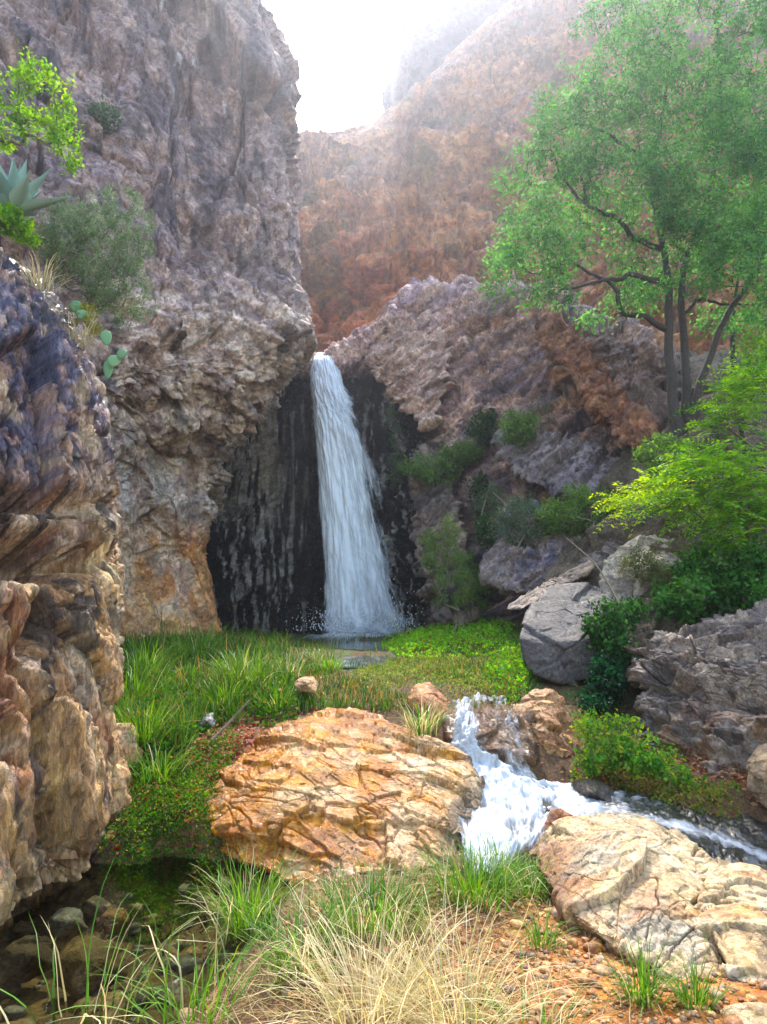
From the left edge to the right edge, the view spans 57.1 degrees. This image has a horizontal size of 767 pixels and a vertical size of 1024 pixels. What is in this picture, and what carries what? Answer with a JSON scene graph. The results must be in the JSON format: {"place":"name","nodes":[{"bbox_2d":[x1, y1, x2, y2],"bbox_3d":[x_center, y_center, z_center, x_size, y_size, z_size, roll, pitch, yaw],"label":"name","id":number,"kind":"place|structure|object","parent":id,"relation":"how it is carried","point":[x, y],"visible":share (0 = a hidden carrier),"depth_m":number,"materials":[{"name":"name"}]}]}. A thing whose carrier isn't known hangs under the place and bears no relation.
{"place":"outdoors","nodes":[
{"label":"outdoors","id":0,"kind":"place"},
{"bbox_2d":[0,0,316,641],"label":"cliff","id":1,"kind":"structure","parent":0,"point":[199,149],"depth_m":15.01,"materials":[{"name":"stone"}]},
{"bbox_2d":[84,93,124,138],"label":"shrub","id":2,"kind":"object","parent":1,"relation":"on","point":[98,110],"visible":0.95,"depth_m":14.04,"materials":[{"name":"green plant"}]},
{"bbox_2d":[112,620,538,749],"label":"meadow grass","id":3,"kind":"structure","parent":0,"point":[282,639],"depth_m":7.25,"materials":[{"name":"plant"}]},
{"bbox_2d":[262,0,404,132],"label":"sky","id":4,"kind":"structure","parent":0,"point":[342,48],"materials":[{"name":"white"}]},
{"bbox_2d":[291,634,463,667],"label":"pool water","id":5,"kind":"structure","parent":0,"point":[357,643],"depth_m":13.16,"materials":[{"name":"grey liquid"}]},
{"bbox_2d":[0,622,766,1023],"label":"ground","id":6,"kind":"structure","parent":0,"point":[88,884],"depth_m":3.91,"materials":[{"name":"soil"}]},
{"bbox_2d":[43,907,87,941],"bbox_3d":[-1.729,2.252,3.831,0.187,0.158,0.177,-6,-9,40],"label":"stone","id":7,"kind":"object","parent":6,"relation":"on","point":[62,925],"visible":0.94,"depth_m":3.79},
{"bbox_2d":[0,247,142,939],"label":"rock outcrop","id":8,"kind":"object","parent":6,"relation":"on","point":[65,774],"visible":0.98,"depth_m":4.99,"materials":[{"name":"stone"}]},
{"bbox_2d":[0,201,45,249],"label":"shrub","id":9,"kind":"object","parent":8,"relation":"on","point":[18,229],"visible":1,"depth_m":6.42,"materials":[{"name":"green plant"}]},
{"bbox_2d":[0,159,71,215],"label":"agave","id":10,"kind":"object","parent":8,"relation":"on","point":[18,188],"visible":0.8,"depth_m":6.52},
{"bbox_2d":[0,41,85,176],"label":"tree branch","id":11,"kind":"object","parent":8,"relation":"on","point":[51,134],"visible":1,"depth_m":6.80,"materials":[{"name":"green plant"}]},
{"bbox_2d":[8,252,79,298],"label":"grass tuft","id":12,"kind":"object","parent":8,"relation":"on","point":[39,285],"visible":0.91,"depth_m":6.19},
{"bbox_2d":[70,300,87,319],"bbox_3d":[-2.748,-1.820,6.345,0.181,0.205,0.067,-3,-8,22],"label":"prickly pear","id":13,"kind":"object","parent":8,"relation":"on","point":[74,307],"visible":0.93,"depth_m":6.35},
{"bbox_2d":[61,296,105,337],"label":"shrub","id":14,"kind":"object","parent":8,"relation":"on","point":[86,308],"visible":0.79,"depth_m":6.38,"materials":[{"name":"green plant"}]},
{"bbox_2d":[62,311,117,349],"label":"grass tuft","id":15,"kind":"object","parent":8,"relation":"on","point":[83,341],"visible":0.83,"depth_m":6.21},
{"bbox_2d":[26,182,160,331],"bbox_3d":[-2.827,-2.505,6.944,1.226,1.544,1.081,0,-7,0],"label":"shrub","id":16,"kind":"object","parent":8,"relation":"on","point":[57,244],"visible":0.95,"depth_m":6.85,"materials":[{"name":"green plant"}]},
{"bbox_2d":[100,330,126,378],"bbox_3d":[-2.371,-1.387,6.209,0.245,0.433,0.090,0,-7,0],"label":"prickly pear","id":17,"kind":"object","parent":8,"relation":"on","point":[111,362],"visible":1,"depth_m":6.19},
{"bbox_2d":[51,937,127,999],"bbox_3d":[-1.410,2.209,3.389,0.275,0.253,0.279,-6,-9,39],"label":"stone","id":18,"kind":"object","parent":6,"relation":"on","point":[73,965],"visible":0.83,"depth_m":3.31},
{"bbox_2d":[0,852,224,1023],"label":"grass tuft","id":19,"kind":"object","parent":6,"relation":"on","point":[84,1019],"visible":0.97,"depth_m":2.90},
{"bbox_2d":[0,864,281,1023],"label":"streambed gravel","id":20,"kind":"structure","parent":6,"relation":"on","point":[88,910],"depth_m":3.40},
{"bbox_2d":[0,935,58,982],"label":"stone","id":21,"kind":"object","parent":20,"relation":"on","point":[19,960],"visible":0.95,"depth_m":3.42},
{"bbox_2d":[96,907,127,932],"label":"stone","id":22,"kind":"object","parent":20,"relation":"on","point":[105,922],"visible":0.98,"depth_m":3.85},
{"bbox_2d":[111,686,198,767],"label":"grass tuft","id":23,"kind":"object","parent":6,"relation":"on","point":[144,735],"visible":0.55,"depth_m":5.54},
{"bbox_2d":[115,646,195,703],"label":"grass tuft","id":24,"kind":"object","parent":6,"relation":"on","point":[137,682],"visible":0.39,"depth_m":6.71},
{"bbox_2d":[121,631,191,680],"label":"grass tuft","id":25,"kind":"object","parent":6,"relation":"on","point":[142,656],"visible":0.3,"depth_m":7.81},
{"bbox_2d":[147,599,187,650],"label":"reed","id":26,"kind":"object","parent":6,"relation":"on","point":[161,634],"visible":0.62,"depth_m":10.07,"materials":[{"name":"green plant"}]},
{"bbox_2d":[125,733,212,791],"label":"grass tuft","id":27,"kind":"object","parent":6,"relation":"on","point":[157,768],"visible":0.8,"depth_m":5.14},
{"bbox_2d":[98,715,243,943],"bbox_3d":[-1.506,2.124,5.213,0.949,0.936,2.634,1,-7,-9],"label":"moss","id":28,"kind":"object","parent":6,"relation":"on","point":[158,891],"visible":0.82,"depth_m":4.54,"materials":[{"name":"green plant"}]},
{"bbox_2d":[45,871,335,1023],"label":"grass tuft","id":29,"kind":"object","parent":6,"relation":"on","point":[208,1015],"visible":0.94,"depth_m":2.74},
{"bbox_2d":[156,614,251,659],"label":"grass tuft","id":30,"kind":"object","parent":6,"relation":"on","point":[209,639],"visible":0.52,"depth_m":9.96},
{"bbox_2d":[199,712,216,726],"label":"boulder","id":31,"kind":"object","parent":6,"relation":"on","point":[210,719],"visible":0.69,"depth_m":6.07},
{"bbox_2d":[114,633,308,783],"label":"grass","id":32,"kind":"structure","parent":6,"relation":"on","point":[201,728],"depth_m":6.49,"materials":[{"name":"green plant"}]},
{"bbox_2d":[184,669,252,709],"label":"grass tuft","id":33,"kind":"object","parent":6,"relation":"on","point":[220,690],"visible":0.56,"depth_m":6.57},
{"bbox_2d":[208,698,251,741],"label":"dead branch","id":34,"kind":"object","parent":6,"relation":"on","point":[219,732],"visible":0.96,"depth_m":5.80,"materials":[{"name":"wood"}]},
{"bbox_2d":[169,841,321,972],"bbox_3d":[-0.690,1.951,3.521,0.815,0.556,0.790,0,-7,0],"label":"grass tuft","id":35,"kind":"object","parent":6,"relation":"on","point":[233,922],"visible":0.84,"depth_m":3.48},
{"bbox_2d":[197,637,295,696],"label":"grass tuft","id":36,"kind":"object","parent":6,"relation":"on","point":[244,666],"visible":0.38,"depth_m":7.09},
{"bbox_2d":[246,627,263,658],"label":"reed","id":37,"kind":"object","parent":6,"relation":"on","point":[253,644],"visible":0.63,"depth_m":10.07,"materials":[{"name":"green plant"}]},
{"bbox_2d":[242,680,303,716],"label":"grass tuft","id":38,"kind":"object","parent":6,"relation":"on","point":[275,706],"visible":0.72,"depth_m":6.43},
{"bbox_2d":[262,644,314,680],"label":"grass tuft","id":39,"kind":"object","parent":6,"relation":"on","point":[281,667],"visible":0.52,"depth_m":7.97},
{"bbox_2d":[209,862,377,997],"bbox_3d":[-0.384,1.820,3.039,0.767,0.447,0.704,-3,-8,24],"label":"grass tuft","id":40,"kind":"object","parent":6,"relation":"on","point":[293,947],"visible":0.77,"depth_m":3.07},
{"bbox_2d":[294,676,318,693],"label":"boulder","id":41,"kind":"object","parent":6,"relation":"on","point":[310,684],"visible":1,"depth_m":6.77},
{"bbox_2d":[300,643,331,661],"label":"grass tuft","id":42,"kind":"object","parent":6,"relation":"on","point":[319,654],"visible":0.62,"depth_m":10.22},
{"bbox_2d":[305,650,351,672],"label":"grass tuft","id":43,"kind":"object","parent":6,"relation":"on","point":[332,664],"visible":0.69,"depth_m":8.64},
{"bbox_2d":[204,707,484,886],"bbox_3d":[-0.262,2.073,5.029,2.031,1.060,2.189,0,-7,0],"label":"boulder","id":44,"kind":"object","parent":6,"relation":"on","point":[326,786],"visible":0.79,"depth_m":4.74,"materials":[{"name":"stone"}]},
{"bbox_2d":[282,853,447,948],"bbox_3d":[-0.058,1.878,3.396,0.854,0.354,0.816,0,-7,0],"label":"grass tuft","id":45,"kind":"object","parent":6,"relation":"on","point":[371,889],"visible":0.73,"depth_m":3.43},
{"bbox_2d":[219,853,547,1023],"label":"grass tuft","id":46,"kind":"object","parent":6,"relation":"on","point":[336,1016],"visible":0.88,"depth_m":2.60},
{"bbox_2d":[391,607,432,635],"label":"reed","id":47,"kind":"object","parent":6,"relation":"on","point":[399,629],"visible":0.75,"depth_m":14.03,"materials":[{"name":"green plant"}]},
{"bbox_2d":[393,689,456,735],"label":"grass tuft","id":48,"kind":"object","parent":6,"relation":"on","point":[423,727],"visible":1,"depth_m":5.66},
{"bbox_2d":[97,694,758,955],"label":"ground cover plants","id":49,"kind":"object","parent":6,"relation":"on","point":[249,748],"visible":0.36,"depth_m":5.58,"materials":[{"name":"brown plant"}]},
{"bbox_2d":[567,706,709,790],"bbox_3d":[2.053,1.932,5.764,1.069,0.637,0.639,-2,-7,17],"label":"herb","id":50,"kind":"object","parent":49,"relation":"on","point":[638,760],"visible":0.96,"depth_m":5.69,"materials":[{"name":"green plant"}]},
{"bbox_2d":[408,682,450,720],"bbox_3d":[0.434,1.840,6.621,0.412,0.431,0.666,2,-7,-17],"label":"boulder","id":51,"kind":"object","parent":6,"relation":"on","point":[419,691],"visible":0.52,"depth_m":6.54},
{"bbox_2d":[176,851,688,1023],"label":"dead thatch","id":52,"kind":"object","parent":6,"relation":"on","point":[449,988],"visible":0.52,"depth_m":2.97,"materials":[{"name":"beige plant"}]},
{"bbox_2d":[348,650,519,706],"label":"ground cover","id":53,"kind":"object","parent":6,"relation":"on","point":[376,672],"visible":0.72,"depth_m":7.75,"materials":[{"name":"green plant"}]},
{"bbox_2d":[407,443,482,625],"bbox_3d":[1.391,0.352,16.488,1.383,4.560,3.297,2,-7,-14],"label":"rock ledge","id":54,"kind":"object","parent":6,"relation":"on","point":[432,504],"visible":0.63,"depth_m":16.28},
{"bbox_2d":[447,544,491,616],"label":"shrub","id":55,"kind":"object","parent":54,"relation":"on","point":[476,589],"visible":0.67,"depth_m":14.40,"materials":[{"name":"green plant"}]},
{"bbox_2d":[415,513,475,635],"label":"willow shrub","id":56,"kind":"object","parent":6,"relation":"on","point":[431,559],"visible":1,"depth_m":13.14,"materials":[{"name":"green plant"}]},
{"bbox_2d":[381,615,514,659],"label":"ground cover","id":57,"kind":"object","parent":6,"relation":"on","point":[439,634],"visible":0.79,"depth_m":12.13,"materials":[{"name":"green plant"}]},
{"bbox_2d":[279,849,624,1023],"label":"grass tuft","id":58,"kind":"object","parent":6,"relation":"on","point":[464,1005],"visible":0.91,"depth_m":2.57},
{"bbox_2d":[396,828,558,923],"bbox_3d":[0.465,1.951,3.763,0.950,0.439,0.888,0,-7,0],"label":"grass tuft","id":59,"kind":"object","parent":6,"relation":"on","point":[475,890],"visible":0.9,"depth_m":3.75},
{"bbox_2d":[441,703,538,769],"bbox_3d":[1.148,2.247,7.970,0.850,0.557,4.359,-1,-7,7],"label":"rock ledge","id":60,"kind":"object","parent":6,"relation":"on","point":[496,734],"visible":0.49,"depth_m":6.02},
{"bbox_2d":[451,830,546,888],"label":"grass tuft","id":61,"kind":"object","parent":6,"relation":"on","point":[514,860],"visible":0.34,"depth_m":4.14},
{"bbox_2d":[481,623,537,704],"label":"ground cover","id":62,"kind":"object","parent":6,"relation":"on","point":[500,664],"visible":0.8,"depth_m":7.98,"materials":[{"name":"green plant"}]},
{"bbox_2d":[451,692,588,876],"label":"cascade","id":63,"kind":"object","parent":6,"relation":"on","point":[513,795],"visible":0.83,"depth_m":5.13,"materials":[{"name":"white liquid"}]},
{"bbox_2d":[479,845,561,904],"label":"grass tuft","id":64,"kind":"object","parent":6,"relation":"on","point":[537,887],"visible":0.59,"depth_m":3.89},
{"bbox_2d":[449,945,610,1023],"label":"grass tuft","id":65,"kind":"object","parent":6,"relation":"on","point":[542,1009],"visible":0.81,"depth_m":2.60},
{"bbox_2d":[501,900,579,955],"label":"grass tuft","id":66,"kind":"object","parent":6,"relation":"on","point":[537,939],"visible":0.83,"depth_m":3.26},
{"bbox_2d":[513,688,579,756],"bbox_3d":[1.547,2.071,6.502,0.617,0.806,1.038,-5,-9,37],"label":"boulder","id":67,"kind":"object","parent":6,"relation":"on","point":[551,725],"visible":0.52,"depth_m":6.32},
{"bbox_2d":[520,582,618,685],"bbox_3d":[2.268,1.431,8.572,1.154,1.180,1.936,-3,-8,25],"label":"boulder","id":68,"kind":"object","parent":6,"relation":"on","point":[554,647],"visible":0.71,"depth_m":7.97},
{"bbox_2d":[507,560,597,609],"bbox_3d":[2.365,1.025,10.007,1.622,0.726,0.543,4,-8,-31],"label":"rock slab","id":69,"kind":"object","parent":68,"relation":"on","point":[580,571],"visible":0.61,"depth_m":9.92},
{"bbox_2d":[567,538,622,608],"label":"dead branch","id":70,"kind":"object","parent":68,"relation":"on","point":[611,589],"visible":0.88,"depth_m":9.03,"materials":[{"name":"wood"}]},
{"bbox_2d":[571,778,613,801],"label":"boulder","id":71,"kind":"object","parent":6,"relation":"on","point":[593,789],"visible":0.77,"depth_m":5.33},
{"bbox_2d":[574,650,629,717],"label":"bush","id":72,"kind":"object","parent":6,"relation":"on","point":[607,676],"visible":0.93,"depth_m":7.17,"materials":[{"name":"green plant"}]},
{"bbox_2d":[529,812,730,979],"bbox_3d":[1.451,2.053,3.835,1.300,0.591,1.913,-1,-7,11],"label":"boulder","id":73,"kind":"object","parent":6,"relation":"on","point":[619,873],"visible":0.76,"depth_m":3.55,"materials":[{"name":"stone"}]},
{"bbox_2d":[583,930,705,1020],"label":"grass tuft","id":74,"kind":"object","parent":6,"relation":"on","point":[645,982],"visible":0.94,"depth_m":2.75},
{"bbox_2d":[565,678,743,818],"bbox_3d":[2.068,2.124,6.873,1.343,0.820,3.639,0,-7,0],"label":"ground cover","id":75,"kind":"object","parent":6,"relation":"on","point":[664,791],"visible":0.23,"depth_m":5.41,"materials":[{"name":"green plant"}]},
{"bbox_2d":[643,945,741,1010],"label":"grass tuft","id":76,"kind":"object","parent":6,"relation":"on","point":[694,982],"visible":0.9,"depth_m":2.70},
{"bbox_2d":[621,598,766,776],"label":"boulder","id":77,"kind":"object","parent":6,"relation":"on","point":[704,683],"visible":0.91,"depth_m":6.50,"materials":[{"name":"stone"}]},
{"bbox_2d":[694,862,766,982],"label":"boulder","id":78,"kind":"object","parent":6,"relation":"on","point":[733,914],"visible":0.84,"depth_m":3.19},
{"bbox_2d":[722,1002,766,1023],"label":"boulder","id":79,"kind":"object","parent":6,"relation":"on","point":[750,1012],"visible":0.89,"depth_m":2.56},
{"bbox_2d":[746,743,766,807],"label":"boulder","id":80,"kind":"object","parent":6,"relation":"on","point":[756,767],"visible":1,"depth_m":5.18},
{"bbox_2d":[205,270,711,634],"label":"cliff","id":81,"kind":"structure","parent":0,"point":[266,559],"depth_m":18.56,"materials":[{"name":"stone"}]},
{"bbox_2d":[276,352,423,636],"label":"waterfall","id":82,"kind":"structure","parent":81,"relation":"on","point":[351,609],"depth_m":17.80,"materials":[{"name":"white liquid"}]},
{"bbox_2d":[380,404,405,489],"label":"shrub","id":83,"kind":"object","parent":81,"relation":"on","point":[390,413],"visible":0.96,"depth_m":17.96,"materials":[{"name":"green plant"}]},
{"bbox_2d":[363,309,454,432],"bbox_3d":[0.769,-3.864,19.134,1.992,3.916,2.774,5,-9,-37],"label":"rock ledge","id":84,"kind":"object","parent":81,"relation":"attached to","point":[406,362],"visible":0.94,"depth_m":18.58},
{"bbox_2d":[396,436,485,493],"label":"shrub","id":85,"kind":"object","parent":81,"relation":"on","point":[430,473],"visible":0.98,"depth_m":16.79,"materials":[{"name":"green plant"}]},
{"bbox_2d":[462,468,499,555],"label":"shrub","id":86,"kind":"object","parent":81,"relation":"attached to","point":[479,480],"visible":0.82,"depth_m":15.66,"materials":[{"name":"green plant"}]},
{"bbox_2d":[463,403,500,449],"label":"shrub","id":87,"kind":"object","parent":81,"relation":"on","point":[487,425],"visible":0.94,"depth_m":16.80,"materials":[{"name":"green plant"}]},
{"bbox_2d":[478,499,581,592],"bbox_3d":[2.766,0.585,13.457,2.066,1.946,3.136,0,-7,0],"label":"rock ledge","id":88,"kind":"object","parent":81,"relation":"attached to","point":[508,568],"visible":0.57,"depth_m":12.50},
{"bbox_2d":[470,479,552,549],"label":"shrub","id":89,"kind":"object","parent":88,"relation":"on","point":[505,517],"visible":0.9,"depth_m":12.74,"materials":[{"name":"green plant"}]},
{"bbox_2d":[470,172,595,314],"bbox_3d":[3.760,-6.762,17.783,3.237,3.686,1.468,0,-7,0],"label":"young tree","id":90,"kind":"object","parent":81,"relation":"on","point":[492,294],"visible":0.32,"depth_m":17.66,"materials":[{"name":"green plant"}]},
{"bbox_2d":[490,419,619,500],"bbox_3d":[3.655,-1.167,14.999,2.314,2.099,3.090,1,-7,-11],"label":"rock ledge","id":91,"kind":"object","parent":81,"relation":"attached to","point":[553,463],"visible":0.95,"depth_m":14.54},
{"bbox_2d":[495,405,541,453],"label":"shrub","id":92,"kind":"object","parent":91,"relation":"on","point":[520,425],"visible":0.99,"depth_m":15.10,"materials":[{"name":"green plant"}]},
{"bbox_2d":[523,391,557,434],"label":"shrub","id":93,"kind":"object","parent":91,"relation":"on","point":[547,420],"visible":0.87,"depth_m":15.84,"materials":[{"name":"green plant"}]},
{"bbox_2d":[534,298,680,450],"bbox_3d":[4.947,-2.935,15.053,3.111,4.605,4.639,0,-7,0],"label":"rock buttress","id":94,"kind":"object","parent":81,"relation":"attached to","point":[623,398],"visible":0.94,"depth_m":14.36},
{"bbox_2d":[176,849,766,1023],"bbox_3d":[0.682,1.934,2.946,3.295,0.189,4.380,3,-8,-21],"label":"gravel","id":95,"kind":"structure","parent":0,"point":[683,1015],"depth_m":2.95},
{"bbox_2d":[294,0,766,354],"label":"cliff","id":96,"kind":"structure","parent":0,"point":[393,199],"depth_m":38.33,"materials":[{"name":"stone"}]},
{"bbox_2d":[381,0,766,111],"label":"cliff","id":97,"kind":"structure","parent":0,"point":[435,33],"depth_m":54.07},
{"bbox_2d":[543,780,766,870],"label":"stream water","id":98,"kind":"structure","parent":0,"point":[743,838],"depth_m":4.95,"materials":[{"name":"grey liquid"}]},
{"bbox_2d":[544,808,572,829],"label":"boulder","id":99,"kind":"object","parent":98,"relation":"in","point":[555,814],"visible":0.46,"depth_m":4.59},
{"bbox_2d":[545,349,766,694],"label":"hillside","id":100,"kind":"structure","parent":0,"point":[623,471],"depth_m":11.09,"materials":[{"name":"stone"}]},
{"bbox_2d":[529,481,620,541],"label":"shrub","id":101,"kind":"object","parent":100,"relation":"on","point":[555,514],"visible":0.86,"depth_m":12.20,"materials":[{"name":"green plant"}]},
{"bbox_2d":[579,537,624,577],"bbox_3d":[3.476,0.561,10.697,1.348,0.927,0.655,7,-10,-44],"label":"rock slab","id":102,"kind":"object","parent":100,"relation":"on","point":[607,550],"visible":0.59,"depth_m":10.57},
{"bbox_2d":[577,595,649,668],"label":"bush","id":103,"kind":"object","parent":100,"relation":"on","point":[611,639],"visible":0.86,"depth_m":7.76,"materials":[{"name":"green plant"}]},
{"bbox_2d":[484,0,766,437],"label":"leafy tree","id":104,"kind":"object","parent":100,"relation":"on","point":[751,145],"visible":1,"depth_m":12.20,"materials":[{"name":"green plant"}]},
{"bbox_2d":[599,534,681,602],"bbox_3d":[3.827,0.838,10.010,1.629,1.201,1.154,5,-9,-35],"label":"boulder","id":105,"kind":"object","parent":100,"relation":"on","point":[624,587],"visible":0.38,"depth_m":9.86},
{"bbox_2d":[588,463,698,537],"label":"bush","id":106,"kind":"object","parent":100,"relation":"on","point":[614,497],"visible":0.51,"depth_m":9.96,"materials":[{"name":"green plant"}]},
{"bbox_2d":[607,545,680,587],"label":"bush","id":107,"kind":"object","parent":100,"relation":"on","point":[649,571],"visible":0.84,"depth_m":9.29,"materials":[{"name":"green plant"}]},
{"bbox_2d":[631,431,693,485],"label":"bush","id":108,"kind":"object","parent":100,"relation":"on","point":[656,441],"visible":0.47,"depth_m":10.90,"materials":[{"name":"green plant"}]},
{"bbox_2d":[613,431,766,559],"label":"bush","id":109,"kind":"object","parent":100,"relation":"on","point":[728,470],"visible":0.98,"depth_m":8.52,"materials":[{"name":"green plant"}]},
{"bbox_2d":[639,529,766,626],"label":"bush","id":110,"kind":"object","parent":100,"relation":"on","point":[736,578],"visible":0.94,"depth_m":8.48,"materials":[{"name":"green plant"}]},
{"bbox_2d":[669,343,766,451],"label":"bush","id":111,"kind":"object","parent":100,"relation":"on","point":[740,409],"visible":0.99,"depth_m":10.02,"materials":[{"name":"green plant"}]},
{"bbox_2d":[683,190,766,375],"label":"young tree","id":112,"kind":"object","parent":100,"relation":"on","point":[732,340],"visible":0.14,"depth_m":13.82,"materials":[{"name":"green plant"}]},
{"bbox_2d":[707,331,766,479],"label":"young tree","id":113,"kind":"object","parent":100,"relation":"on","point":[749,359],"visible":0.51,"depth_m":10.48,"materials":[{"name":"green plant"}]}
]}

